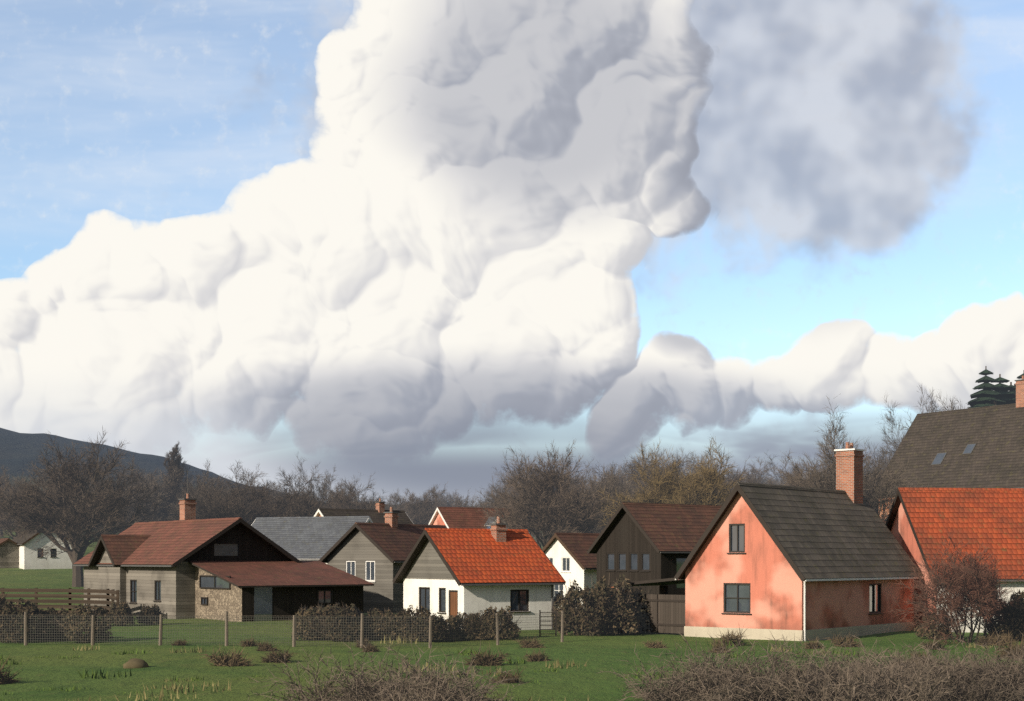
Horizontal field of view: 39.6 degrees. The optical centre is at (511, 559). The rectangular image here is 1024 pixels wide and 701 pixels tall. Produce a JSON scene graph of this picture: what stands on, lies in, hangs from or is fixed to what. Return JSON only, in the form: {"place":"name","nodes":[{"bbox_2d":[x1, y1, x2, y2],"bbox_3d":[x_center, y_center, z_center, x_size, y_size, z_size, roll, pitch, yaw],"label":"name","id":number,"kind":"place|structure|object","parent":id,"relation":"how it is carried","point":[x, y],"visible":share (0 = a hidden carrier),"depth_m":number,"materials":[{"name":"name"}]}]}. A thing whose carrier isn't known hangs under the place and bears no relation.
{"place":"outdoors","nodes":[
{"label":"outdoors","id":0,"kind":"place"},
{"bbox_2d":[88,534,150,566],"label":"roof","id":1,"kind":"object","parent":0,"point":[120,549],"visible":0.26,"depth_m":88.23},
{"bbox_2d":[84,523,290,618],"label":"house","id":2,"kind":"structure","parent":0,"point":[178,589],"depth_m":83.98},
{"bbox_2d":[251,516,372,560],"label":"roof","id":3,"kind":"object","parent":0,"point":[308,538],"visible":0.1,"depth_m":104.41,"materials":[{"name":"tile"}]},
{"bbox_2d":[314,498,413,523],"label":"roof","id":4,"kind":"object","parent":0,"point":[377,515],"visible":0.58,"depth_m":132.85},
{"bbox_2d":[318,507,446,581],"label":"house","id":5,"kind":"structure","parent":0,"point":[391,539],"depth_m":92.04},
{"bbox_2d":[0,428,878,513],"bbox_3d":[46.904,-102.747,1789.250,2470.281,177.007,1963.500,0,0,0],"label":"distant hill","id":6,"kind":"structure","parent":0,"point":[19,452],"depth_m":1500.68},
{"bbox_2d":[428,507,523,528],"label":"roof","id":7,"kind":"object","parent":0,"point":[461,517],"visible":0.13,"depth_m":134.72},
{"bbox_2d":[0,516,1023,700],"bbox_3d":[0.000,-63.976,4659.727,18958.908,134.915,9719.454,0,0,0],"label":"ground","id":8,"kind":"structure","parent":0,"point":[601,652],"depth_m":49.33,"materials":[{"name":"green plant"}]},
{"bbox_2d":[0,541,18,567],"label":"white annex body","id":9,"kind":"object","parent":8,"relation":"on","point":[9,554],"visible":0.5,"depth_m":166.69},
{"bbox_2d":[0,657,23,683],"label":"shrub","id":10,"kind":"object","parent":8,"relation":"on","point":[5,678],"visible":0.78,"depth_m":39.02,"materials":[{"name":"brown plant"}]},
{"bbox_2d":[0,469,47,538],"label":"tree","id":11,"kind":"object","parent":8,"relation":"on","point":[4,527],"visible":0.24,"depth_m":182.72,"materials":[{"name":"brown plant"}]},
{"bbox_2d":[0,598,53,642],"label":"bush","id":12,"kind":"object","parent":8,"relation":"on","point":[12,618],"visible":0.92,"depth_m":58.50,"materials":[{"name":"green plant"}]},
{"bbox_2d":[12,526,68,557],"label":"house","id":13,"kind":"structure","parent":8,"relation":"on","point":[19,540],"depth_m":166.95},
{"bbox_2d":[19,531,71,568],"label":"house","id":14,"kind":"structure","parent":8,"relation":"on","point":[27,559],"depth_m":166.32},
{"bbox_2d":[34,606,71,640],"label":"bush","id":15,"kind":"object","parent":8,"relation":"on","point":[55,635],"visible":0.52,"depth_m":59.56,"materials":[{"name":"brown plant"}]},
{"bbox_2d":[0,588,109,613],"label":"plank fence","id":16,"kind":"object","parent":8,"relation":"on","point":[69,596],"visible":0.67,"depth_m":86.10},
{"bbox_2d":[1,461,126,538],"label":"tree","id":17,"kind":"object","parent":8,"relation":"on","point":[57,495],"visible":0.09,"depth_m":175.86,"materials":[{"name":"brown plant"}]},
{"bbox_2d":[54,602,114,642],"bbox_3d":[-17.678,2.513,58.898,2.686,1.809,2.823,0,0,-34],"label":"bush","id":18,"kind":"object","parent":8,"relation":"on","point":[75,629],"visible":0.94,"depth_m":58.63,"materials":[{"name":"brown plant"}]},
{"bbox_2d":[0,425,175,586],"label":"bare tree","id":19,"kind":"object","parent":8,"relation":"on","point":[95,509],"visible":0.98,"depth_m":133.37,"materials":[{"name":"brown plant"}]},
{"bbox_2d":[77,667,131,678],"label":"grass tuft","id":20,"kind":"object","parent":8,"relation":"on","point":[94,675],"visible":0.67,"depth_m":40.96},
{"bbox_2d":[99,548,125,611],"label":"old barn body","id":21,"kind":"object","parent":8,"relation":"on","point":[112,577],"visible":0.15,"depth_m":88.05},
{"bbox_2d":[106,589,119,609],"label":"plank fence","id":22,"kind":"object","parent":8,"relation":"on","point":[112,592],"visible":0.54,"depth_m":81.76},
{"bbox_2d":[101,601,139,625],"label":"bush","id":23,"kind":"object","parent":8,"relation":"on","point":[118,617],"visible":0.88,"depth_m":73.65,"materials":[{"name":"brown plant"}]},
{"bbox_2d":[123,658,148,667],"bbox_3d":[-11.859,3.262,44.762,0.852,0.347,0.887,0,0,0],"label":"rock","id":24,"kind":"object","parent":8,"relation":"on","point":[135,663],"visible":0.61,"depth_m":44.48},
{"bbox_2d":[91,465,194,535],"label":"tree","id":25,"kind":"object","parent":8,"relation":"on","point":[162,511],"visible":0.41,"depth_m":193.83,"materials":[{"name":"brown plant"}]},
{"bbox_2d":[136,604,167,624],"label":"bush","id":26,"kind":"object","parent":8,"relation":"on","point":[152,617],"visible":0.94,"depth_m":74.73,"materials":[{"name":"brown plant"}]},
{"bbox_2d":[116,461,219,520],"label":"tree","id":27,"kind":"object","parent":8,"relation":"on","point":[178,484],"visible":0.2,"depth_m":198.86,"materials":[{"name":"brown plant"}]},
{"bbox_2d":[163,442,185,515],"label":"poplar tree","id":28,"kind":"object","parent":8,"relation":"on","point":[176,461],"visible":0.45,"depth_m":199.31,"materials":[{"name":"brown plant"}]},
{"bbox_2d":[73,493,302,603],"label":"house","id":29,"kind":"structure","parent":8,"relation":"on","point":[175,542],"depth_m":85.59,"materials":[{"name":"tile"}]},
{"bbox_2d":[163,472,252,519],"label":"round tree","id":30,"kind":"object","parent":8,"relation":"on","point":[208,490],"visible":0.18,"depth_m":149.50,"materials":[{"name":"brown plant"}]},
{"bbox_2d":[161,459,280,521],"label":"tree","id":31,"kind":"object","parent":8,"relation":"on","point":[221,482],"visible":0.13,"depth_m":201.74,"materials":[{"name":"brown plant"}]},
{"bbox_2d":[195,644,256,666],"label":"tuft","id":32,"kind":"object","parent":8,"relation":"on","point":[224,660],"visible":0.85,"depth_m":45.20,"materials":[{"name":"brown plant"}]},
{"bbox_2d":[191,461,345,524],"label":"tree","id":33,"kind":"object","parent":8,"relation":"on","point":[237,508],"visible":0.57,"depth_m":141.81,"materials":[{"name":"brown plant"}]},
{"bbox_2d":[259,643,297,662],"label":"tuft","id":34,"kind":"object","parent":8,"relation":"on","point":[273,658],"visible":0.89,"depth_m":47.30,"materials":[{"name":"brown plant"}]},
{"bbox_2d":[188,561,373,621],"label":"shed","id":35,"kind":"structure","parent":8,"relation":"on","point":[242,591],"depth_m":80.63,"materials":[{"name":"tile"}]},
{"bbox_2d":[0,611,563,647],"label":"fence posts","id":36,"kind":"object","parent":8,"relation":"on","point":[226,615],"visible":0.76,"depth_m":56.44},
{"bbox_2d":[285,604,328,640],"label":"hedge bush","id":37,"kind":"object","parent":8,"relation":"on","point":[303,629],"visible":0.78,"depth_m":59.72,"materials":[{"name":"brown plant"}]},
{"bbox_2d":[289,455,361,508],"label":"thin tree","id":38,"kind":"object","parent":8,"relation":"on","point":[320,493],"visible":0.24,"depth_m":185.93,"materials":[{"name":"brown plant"}]},
{"bbox_2d":[309,602,344,639],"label":"hedge bush","id":39,"kind":"object","parent":8,"relation":"on","point":[324,612],"visible":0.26,"depth_m":60.24,"materials":[{"name":"brown plant"}]},
{"bbox_2d":[312,602,370,641],"bbox_3d":[-6.949,2.530,59.309,2.770,1.775,2.635,0,0,20],"label":"hedge bush","id":40,"kind":"object","parent":8,"relation":"on","point":[334,617],"visible":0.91,"depth_m":58.95,"materials":[{"name":"green plant"}]},
{"bbox_2d":[311,474,388,515],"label":"tree","id":41,"kind":"object","parent":8,"relation":"on","point":[345,503],"visible":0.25,"depth_m":168.50,"materials":[{"name":"brown plant"}]},
{"bbox_2d":[246,644,474,700],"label":"bramble","id":42,"kind":"object","parent":8,"relation":"on","point":[327,696],"visible":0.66,"depth_m":30.80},
{"bbox_2d":[327,529,402,612],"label":"house","id":43,"kind":"structure","parent":8,"relation":"on","point":[359,548],"depth_m":90.90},
{"bbox_2d":[364,607,396,639],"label":"hedge bush","id":44,"kind":"object","parent":8,"relation":"on","point":[374,616],"visible":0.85,"depth_m":59.60,"materials":[{"name":"brown plant"}]},
{"bbox_2d":[386,484,442,524],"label":"tree","id":45,"kind":"object","parent":8,"relation":"on","point":[418,506],"visible":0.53,"depth_m":220.09,"materials":[{"name":"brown plant"}]},
{"bbox_2d":[390,605,443,641],"bbox_3d":[-4.058,2.582,59.899,2.603,1.668,2.476,0,0,45],"label":"hedge bush","id":46,"kind":"object","parent":8,"relation":"on","point":[404,615],"visible":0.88,"depth_m":59.32,"materials":[{"name":"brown plant"}]},
{"bbox_2d":[318,637,515,700],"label":"bramble","id":47,"kind":"object","parent":8,"relation":"on","point":[402,673],"visible":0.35,"depth_m":31.04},
{"bbox_2d":[415,613,451,640],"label":"hedge bush","id":48,"kind":"object","parent":8,"relation":"on","point":[438,623],"visible":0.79,"depth_m":59.27,"materials":[{"name":"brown plant"}]},
{"bbox_2d":[339,653,528,700],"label":"bramble","id":49,"kind":"object","parent":8,"relation":"on","point":[462,695],"visible":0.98,"depth_m":29.68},
{"bbox_2d":[427,484,470,507],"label":"tree","id":50,"kind":"object","parent":8,"relation":"on","point":[443,502],"visible":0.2,"depth_m":326.52,"materials":[{"name":"grey plant"}]},
{"bbox_2d":[436,613,465,640],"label":"hedge bush","id":51,"kind":"object","parent":8,"relation":"on","point":[454,624],"visible":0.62,"depth_m":59.95,"materials":[{"name":"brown plant"}]},
{"bbox_2d":[436,489,485,508],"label":"tree","id":52,"kind":"object","parent":8,"relation":"on","point":[458,502],"visible":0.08,"depth_m":234.57,"materials":[{"name":"brown plant"}]},
{"bbox_2d":[448,612,479,639],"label":"hedge bush","id":53,"kind":"object","parent":8,"relation":"on","point":[463,621],"visible":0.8,"depth_m":60.20,"materials":[{"name":"brown plant"}]},
{"bbox_2d":[403,540,553,629],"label":"house","id":54,"kind":"structure","parent":8,"relation":"on","point":[428,567],"depth_m":69.16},
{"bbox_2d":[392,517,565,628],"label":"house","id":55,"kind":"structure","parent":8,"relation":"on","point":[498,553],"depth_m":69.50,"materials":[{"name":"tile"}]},
{"bbox_2d":[464,610,501,639],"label":"hedge bush","id":56,"kind":"object","parent":8,"relation":"on","point":[481,629],"visible":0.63,"depth_m":60.33,"materials":[{"name":"brown plant"}]},
{"bbox_2d":[460,482,510,507],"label":"tree","id":57,"kind":"object","parent":8,"relation":"on","point":[490,500],"visible":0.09,"depth_m":210.53,"materials":[{"name":"brown plant"}]},
{"bbox_2d":[463,642,514,666],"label":"tuft","id":58,"kind":"object","parent":8,"relation":"on","point":[487,659],"visible":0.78,"depth_m":45.48,"materials":[{"name":"brown plant"}]},
{"bbox_2d":[474,606,521,639],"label":"hedge bush","id":59,"kind":"object","parent":8,"relation":"on","point":[506,632],"visible":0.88,"depth_m":60.24,"materials":[{"name":"brown plant"}]},
{"bbox_2d":[479,664,525,683],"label":"tuft","id":60,"kind":"object","parent":8,"relation":"on","point":[508,676],"visible":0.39,"depth_m":38.45,"materials":[{"name":"brown plant"}]},
{"bbox_2d":[475,464,534,504],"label":"tree","id":61,"kind":"object","parent":8,"relation":"on","point":[499,481],"visible":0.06,"depth_m":340.08,"materials":[{"name":"brown plant"}]},
{"bbox_2d":[517,635,544,647],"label":"tuft","id":62,"kind":"object","parent":8,"relation":"on","point":[534,643],"visible":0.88,"depth_m":54.97,"materials":[{"name":"brown plant"}]},
{"bbox_2d":[523,647,552,661],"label":"tuft","id":63,"kind":"object","parent":8,"relation":"on","point":[538,657],"visible":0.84,"depth_m":47.43,"materials":[{"name":"brown plant"}]},
{"bbox_2d":[478,440,615,548],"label":"tree","id":64,"kind":"object","parent":8,"relation":"on","point":[568,518],"visible":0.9,"depth_m":125.20,"materials":[{"name":"brown plant"}]},
{"bbox_2d":[498,464,595,540],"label":"tree","id":65,"kind":"object","parent":8,"relation":"on","point":[571,487],"visible":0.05,"depth_m":196.57,"materials":[{"name":"brown plant"}]},
{"bbox_2d":[551,590,579,627],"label":"bush","id":66,"kind":"object","parent":8,"relation":"on","point":[556,604],"visible":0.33,"depth_m":69.48,"materials":[{"name":"brown plant"}]},
{"bbox_2d":[545,539,596,608],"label":"house","id":67,"kind":"structure","parent":8,"relation":"on","point":[556,550],"depth_m":96.91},
{"bbox_2d":[551,580,622,636],"bbox_3d":[3.231,2.137,63.807,3.383,2.639,3.279,0,0,-19],"label":"bush","id":68,"kind":"object","parent":8,"relation":"on","point":[573,594],"visible":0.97,"depth_m":63.45,"materials":[{"name":"green plant"}]},
{"bbox_2d":[579,461,646,532],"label":"tree","id":69,"kind":"object","parent":8,"relation":"on","point":[611,479],"visible":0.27,"depth_m":141.45,"materials":[{"name":"brown plant"}]},
{"bbox_2d":[585,573,645,634],"bbox_3d":[4.385,2.011,65.119,3.607,2.903,3.721,0,0,-2],"label":"bush","id":70,"kind":"object","parent":8,"relation":"on","point":[619,594],"visible":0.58,"depth_m":64.39,"materials":[{"name":"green plant"}]},
{"bbox_2d":[613,584,652,633],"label":"bush","id":71,"kind":"object","parent":8,"relation":"on","point":[641,592],"visible":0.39,"depth_m":65.24,"materials":[{"name":"brown plant"}]},
{"bbox_2d":[588,447,689,502],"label":"tree","id":72,"kind":"object","parent":8,"relation":"on","point":[632,471],"visible":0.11,"depth_m":227.76,"materials":[{"name":"brown plant"}]},
{"bbox_2d":[593,448,691,490],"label":"tree","id":73,"kind":"object","parent":8,"relation":"on","point":[639,468],"visible":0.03,"depth_m":279.73,"materials":[{"name":"brown plant"}]},
{"bbox_2d":[597,511,689,603],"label":"timber barn body","id":74,"kind":"structure","parent":8,"relation":"on","point":[626,535],"depth_m":86.90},
{"bbox_2d":[609,578,684,633],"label":"carport gate","id":75,"kind":"structure","parent":8,"relation":"on","point":[666,612],"depth_m":64.90,"materials":[{"name":"dark wood"}]},
{"bbox_2d":[597,437,747,524],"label":"willow tree","id":76,"kind":"object","parent":8,"relation":"on","point":[706,486],"visible":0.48,"depth_m":118.46,"materials":[{"name":"brown plant"}]},
{"bbox_2d":[596,642,782,700],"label":"bramble","id":77,"kind":"object","parent":8,"relation":"on","point":[652,694],"visible":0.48,"depth_m":33.19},
{"bbox_2d":[666,448,744,481],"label":"tree","id":78,"kind":"object","parent":8,"relation":"on","point":[687,463],"visible":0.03,"depth_m":316.33,"materials":[{"name":"brown plant"}]},
{"bbox_2d":[707,622,749,645],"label":"tuft","id":79,"kind":"object","parent":8,"relation":"on","point":[730,637],"visible":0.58,"depth_m":56.55,"materials":[{"name":"brown plant"}]},
{"bbox_2d":[712,458,760,504],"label":"tree","id":80,"kind":"object","parent":8,"relation":"on","point":[735,479],"visible":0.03,"depth_m":174.63,"materials":[{"name":"brown plant"}]},
{"bbox_2d":[629,630,844,700],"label":"bramble","id":81,"kind":"object","parent":8,"relation":"on","point":[709,668],"visible":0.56,"depth_m":32.39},
{"bbox_2d":[729,458,783,484],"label":"tree","id":82,"kind":"object","parent":8,"relation":"on","point":[761,473],"visible":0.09,"depth_m":333.11,"materials":[{"name":"brown plant"}]},
{"bbox_2d":[751,451,818,485],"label":"tree","id":83,"kind":"object","parent":8,"relation":"on","point":[777,474],"visible":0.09,"depth_m":303.19,"materials":[{"name":"brown plant"}]},
{"bbox_2d":[693,632,901,700],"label":"bramble","id":84,"kind":"object","parent":8,"relation":"on","point":[728,690],"visible":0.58,"depth_m":31.74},
{"bbox_2d":[674,442,922,640],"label":"house","id":85,"kind":"structure","parent":8,"relation":"on","point":[842,531],"depth_m":63.37,"materials":[{"name":"tile"}]},
{"bbox_2d":[685,493,913,629],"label":"house wall","id":86,"kind":"structure","parent":8,"relation":"on","point":[763,568],"depth_m":61.83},
{"bbox_2d":[776,451,835,487],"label":"tree","id":87,"kind":"object","parent":8,"relation":"on","point":[808,465],"visible":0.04,"depth_m":139.50,"materials":[{"name":"brown plant"}]},
{"bbox_2d":[724,640,931,697],"bbox_3d":[7.513,2.793,33.781,5.266,1.907,4.327,0,0,29],"label":"bramble","id":88,"kind":"object","parent":8,"relation":"on","point":[836,665],"visible":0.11,"depth_m":33.48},
{"bbox_2d":[825,631,862,646],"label":"bush","id":89,"kind":"object","parent":8,"relation":"on","point":[839,641],"visible":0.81,"depth_m":55.43,"materials":[{"name":"brown plant"}]},
{"bbox_2d":[771,396,930,522],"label":"tall tree","id":90,"kind":"object","parent":8,"relation":"on","point":[873,495],"visible":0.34,"depth_m":98.19,"materials":[{"name":"brown plant"}]},
{"bbox_2d":[781,638,924,680],"bbox_3d":[9.422,2.870,38.244,4.595,1.664,3.775,0,0,35],"label":"bramble","id":91,"kind":"object","parent":8,"relation":"on","point":[850,659],"visible":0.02,"depth_m":38.16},
{"bbox_2d":[740,633,969,700],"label":"bramble","id":92,"kind":"object","parent":8,"relation":"on","point":[911,691],"visible":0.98,"depth_m":30.88,"materials":[{"name":"plant"}]},
{"bbox_2d":[818,634,989,700],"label":"bramble","id":93,"kind":"object","parent":8,"relation":"on","point":[904,667],"visible":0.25,"depth_m":33.21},
{"bbox_2d":[863,393,955,477],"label":"tall tree","id":94,"kind":"object","parent":8,"relation":"on","point":[892,422],"visible":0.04,"depth_m":153.26,"materials":[{"name":"brown plant"}]},
{"bbox_2d":[884,639,982,678],"bbox_3d":[11.235,2.867,37.740,3.850,1.658,3.456,0,0,-34],"label":"bramble","id":95,"kind":"object","parent":8,"relation":"on","point":[937,653],"visible":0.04,"depth_m":37.64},
{"bbox_2d":[914,611,953,638],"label":"bush","id":96,"kind":"object","parent":8,"relation":"on","point":[932,631],"visible":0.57,"depth_m":61.14,"materials":[{"name":"brown plant"}]},
{"bbox_2d":[881,385,995,458],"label":"tall tree","id":97,"kind":"object","parent":8,"relation":"on","point":[934,407],"visible":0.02,"depth_m":160.20,"materials":[{"name":"brown plant"}]},
{"bbox_2d":[882,647,1023,700],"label":"bramble","id":98,"kind":"object","parent":8,"relation":"on","point":[973,691],"visible":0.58,"depth_m":32.03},
{"bbox_2d":[885,528,1023,644],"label":"bush","id":99,"kind":"object","parent":8,"relation":"on","point":[972,580],"visible":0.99,"depth_m":58.04,"materials":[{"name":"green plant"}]},
{"bbox_2d":[891,503,1023,632],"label":"house body","id":100,"kind":"structure","parent":8,"relation":"on","point":[901,531],"depth_m":69.24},
{"bbox_2d":[893,633,1023,700],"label":"bramble","id":101,"kind":"object","parent":8,"relation":"on","point":[1001,672],"visible":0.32,"depth_m":33.26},
{"bbox_2d":[917,624,1023,700],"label":"bramble","id":102,"kind":"object","parent":8,"relation":"on","point":[1021,669],"visible":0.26,"depth_m":33.50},
{"bbox_2d":[966,366,1006,407],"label":"conifer tree","id":103,"kind":"object","parent":8,"relation":"on","point":[985,396],"visible":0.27,"depth_m":169.51,"materials":[{"name":"green plant"}]},
{"bbox_2d":[978,630,1015,645],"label":"bush","id":104,"kind":"object","parent":8,"relation":"on","point":[992,640],"visible":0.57,"depth_m":56.33,"materials":[{"name":"brown plant"}]},
{"bbox_2d":[975,598,1023,640],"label":"bush","id":105,"kind":"object","parent":8,"relation":"on","point":[1013,622],"visible":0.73,"depth_m":59.52,"materials":[{"name":"black plant"}]},
{"bbox_2d":[990,374,1015,404],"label":"conifer tree","id":106,"kind":"object","parent":8,"relation":"on","point":[1005,395],"visible":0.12,"depth_m":173.44,"materials":[{"name":"green plant"}]},
{"bbox_2d":[989,635,1023,657],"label":"tuft","id":107,"kind":"object","parent":8,"relation":"on","point":[1013,647],"visible":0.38,"depth_m":49.02,"materials":[{"name":"brown plant"}]},
{"bbox_2d":[0,0,1023,506],"label":"sky","id":108,"kind":"structure","parent":0,"point":[408,244],"materials":[{"name":"white"}]},
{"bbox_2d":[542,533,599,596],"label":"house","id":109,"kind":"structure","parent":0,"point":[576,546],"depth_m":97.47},
{"bbox_2d":[587,502,720,587],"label":"house","id":110,"kind":"structure","parent":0,"point":[672,528],"depth_m":87.50,"materials":[{"name":"tile"}]},
{"bbox_2d":[877,376,1023,494],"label":"roof","id":111,"kind":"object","parent":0,"point":[980,447],"visible":0.84,"depth_m":107.39,"materials":[{"name":"tile"}]},
{"bbox_2d":[885,488,1023,611],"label":"roof","id":112,"kind":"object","parent":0,"point":[993,518],"visible":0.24,"depth_m":69.26,"materials":[{"name":"tile"}]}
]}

